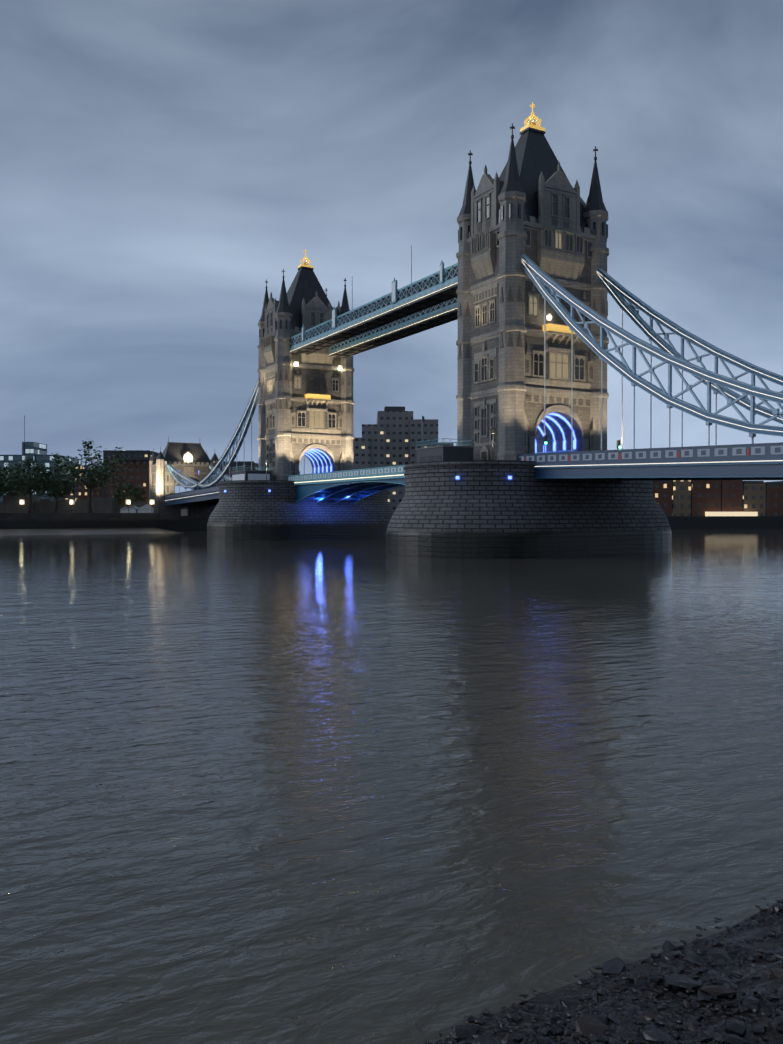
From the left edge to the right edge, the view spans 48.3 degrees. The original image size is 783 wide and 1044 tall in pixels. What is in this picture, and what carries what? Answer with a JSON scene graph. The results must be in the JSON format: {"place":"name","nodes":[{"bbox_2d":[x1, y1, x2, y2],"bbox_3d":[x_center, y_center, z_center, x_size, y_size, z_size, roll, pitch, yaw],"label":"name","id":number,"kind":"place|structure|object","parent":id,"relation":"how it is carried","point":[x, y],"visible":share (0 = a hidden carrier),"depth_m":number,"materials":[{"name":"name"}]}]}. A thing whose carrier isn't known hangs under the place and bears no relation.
{"place":"outdoors","nodes":[
{"label":"outdoors","id":0,"kind":"place"},
{"bbox_2d":[0,513,181,535],"bbox_3d":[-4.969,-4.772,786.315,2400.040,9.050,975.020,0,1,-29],"label":"quay","id":1,"kind":"structure","parent":0,"point":[13,524],"depth_m":259.07,"materials":[{"name":"grey concrete"}]},
{"bbox_2d":[0,468,21,496],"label":"plane tree","id":2,"kind":"object","parent":1,"relation":"on","point":[6,488],"visible":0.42,"depth_m":283.30,"materials":[{"name":"green plant"}]},
{"bbox_2d":[0,462,31,496],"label":"plane tree","id":3,"kind":"object","parent":1,"relation":"on","point":[5,492],"visible":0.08,"depth_m":295.60,"materials":[{"name":"green plant"}]},
{"bbox_2d":[0,456,57,512],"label":"plane tree","id":4,"kind":"object","parent":1,"relation":"on","point":[21,484],"visible":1,"depth_m":277.56,"materials":[{"name":"green plant"}]},
{"bbox_2d":[32,463,77,512],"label":"plane tree","id":5,"kind":"object","parent":1,"relation":"on","point":[59,490],"visible":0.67,"depth_m":286.91,"materials":[{"name":"green plant"}]},
{"bbox_2d":[0,496,147,512],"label":"tower of london curtain wall","id":6,"kind":"structure","parent":1,"relation":"on","point":[11,504],"depth_m":296.08,"materials":[{"name":"stone"}]},
{"bbox_2d":[51,438,136,512],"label":"plane tree","id":7,"kind":"object","parent":1,"relation":"on","point":[103,470],"visible":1,"depth_m":268.51,"materials":[{"name":"green plant"}]},
{"bbox_2d":[0,415,257,501],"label":"city blocks","id":8,"kind":"structure","parent":1,"relation":"on","point":[36,452],"depth_m":416.03,"materials":[{"name":"stone"}]},
{"bbox_2d":[113,482,145,506],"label":"bush","id":9,"kind":"object","parent":1,"relation":"on","point":[130,495],"visible":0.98,"depth_m":278.82,"materials":[{"name":"green plant"}]},
{"bbox_2d":[120,504,187,515],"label":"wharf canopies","id":10,"kind":"object","parent":1,"relation":"on","point":[147,508],"visible":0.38,"depth_m":279.57,"materials":[{"name":"white paint"}]},
{"bbox_2d":[148,437,218,529],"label":"abutment tower","id":11,"kind":"structure","parent":1,"relation":"on","point":[193,461],"depth_m":281.41,"materials":[{"name":"stone"}]},
{"bbox_2d":[353,406,453,511],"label":"tower hotel","id":12,"kind":"structure","parent":1,"relation":"on","point":[393,435],"depth_m":337.06,"materials":[{"name":"concrete"}]},
{"bbox_2d":[653,480,782,528],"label":"wapping warehouses","id":13,"kind":"structure","parent":1,"relation":"on","point":[712,504],"depth_m":303.10,"materials":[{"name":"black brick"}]},
{"bbox_2d":[0,529,782,1043],"bbox_3d":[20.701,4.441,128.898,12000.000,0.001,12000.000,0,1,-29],"label":"river water","id":14,"kind":"structure","parent":0,"point":[342,791],"depth_m":19.62,"materials":[{"name":"grey liquid"}]},
{"bbox_2d":[207,480,393,539],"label":"pier","id":15,"kind":"structure","parent":14,"relation":"in","point":[250,510],"depth_m":186.88,"materials":[{"name":"stone"}]},
{"bbox_2d":[164,486,218,505],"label":"approach span","id":16,"kind":"object","parent":15,"relation":"on","point":[209,495],"visible":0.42,"depth_m":253.92,"materials":[{"name":"metal"}]},
{"bbox_2d":[232,466,271,480],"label":"control cabin","id":17,"kind":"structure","parent":15,"relation":"on","point":[243,474],"depth_m":189.41,"materials":[{"name":"glass"}]},
{"bbox_2d":[257,249,353,479],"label":"tower","id":18,"kind":"structure","parent":15,"relation":"on","point":[305,408],"depth_m":195.31,"materials":[{"name":"stone"}]},
{"bbox_2d":[167,381,257,493],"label":"chain","id":19,"kind":"object","parent":18,"relation":"attached to","point":[248,414],"visible":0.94,"depth_m":226.20,"materials":[{"name":"teal paint"}]},
{"bbox_2d":[209,455,304,480],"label":"chain","id":20,"kind":"object","parent":18,"relation":"attached to","point":[229,478],"visible":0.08,"depth_m":270.88,"materials":[{"name":"teal paint"}]},
{"bbox_2d":[288,469,404,503],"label":"bridge deck","id":21,"kind":"structure","parent":15,"relation":"on","point":[343,485],"depth_m":180.14,"materials":[{"name":"metal"}]},
{"bbox_2d":[386,460,671,558],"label":"pier","id":22,"kind":"structure","parent":14,"relation":"in","point":[483,509],"depth_m":115.24,"materials":[{"name":"stone"}]},
{"bbox_2d":[359,465,404,484],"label":"bridge deck","id":23,"kind":"structure","parent":22,"relation":"on","point":[391,474],"depth_m":152.86,"materials":[{"name":"metal"}]},
{"bbox_2d":[415,438,474,461],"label":"control cabin","id":24,"kind":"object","parent":22,"relation":"on","point":[458,452],"depth_m":121.03,"materials":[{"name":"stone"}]},
{"bbox_2d":[490,427,495,459],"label":"street lamp","id":25,"kind":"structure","parent":22,"relation":"on","point":[492,429],"depth_m":116.03,"materials":[{"name":"metal"}]},
{"bbox_2d":[456,102,608,460],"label":"tower","id":26,"kind":"structure","parent":22,"relation":"on","point":[533,206],"depth_m":123.53,"materials":[{"name":"stone"}]},
{"bbox_2d":[290,245,457,354],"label":"walkway","id":27,"kind":"structure","parent":26,"relation":"attached to","point":[433,289],"depth_m":156.14,"materials":[{"name":"blue metal"}]},
{"bbox_2d":[329,297,457,358],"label":"walkway","id":28,"kind":"structure","parent":26,"relation":"attached to","point":[445,312],"depth_m":169.97,"materials":[{"name":"metal"}]},
{"bbox_2d":[521,254,782,451],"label":"chain","id":29,"kind":"object","parent":26,"relation":"attached to","point":[542,280],"visible":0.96,"depth_m":99.25,"materials":[{"name":"teal paint"}]},
{"bbox_2d":[597,267,782,449],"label":"chain","id":30,"kind":"object","parent":26,"relation":"attached to","point":[617,291],"visible":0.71,"depth_m":112.75,"materials":[{"name":"teal paint"}]},
{"bbox_2d":[518,442,782,480],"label":"approach span","id":31,"kind":"object","parent":22,"relation":"on","point":[760,461],"visible":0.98,"depth_m":96.54,"materials":[{"name":"metal"}]},
{"bbox_2d":[543,435,548,452],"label":"traffic light","id":32,"kind":"object","parent":31,"relation":"on","point":[544,440],"visible":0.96,"depth_m":115.07,"materials":[{"name":"metal"}]},
{"bbox_2d":[617,440,620,449],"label":"traffic light","id":33,"kind":"object","parent":31,"relation":"on","point":[618,444],"visible":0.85,"depth_m":122.86,"materials":[{"name":"metal"}]},
{"bbox_2d":[0,0,782,492],"label":"sky","id":34,"kind":"structure","parent":0,"point":[162,162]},
{"bbox_2d":[432,905,782,1043],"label":"riverbank","id":35,"kind":"structure","parent":0,"point":[629,1008],"depth_m":10.24,"materials":[{"name":"grey gravel"}]},
{"bbox_2d":[420,898,782,1043],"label":"stones","id":36,"kind":"object","parent":35,"relation":"on","point":[594,1028],"visible":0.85,"depth_m":10.09,"materials":[{"name":"stone"}]}
]}

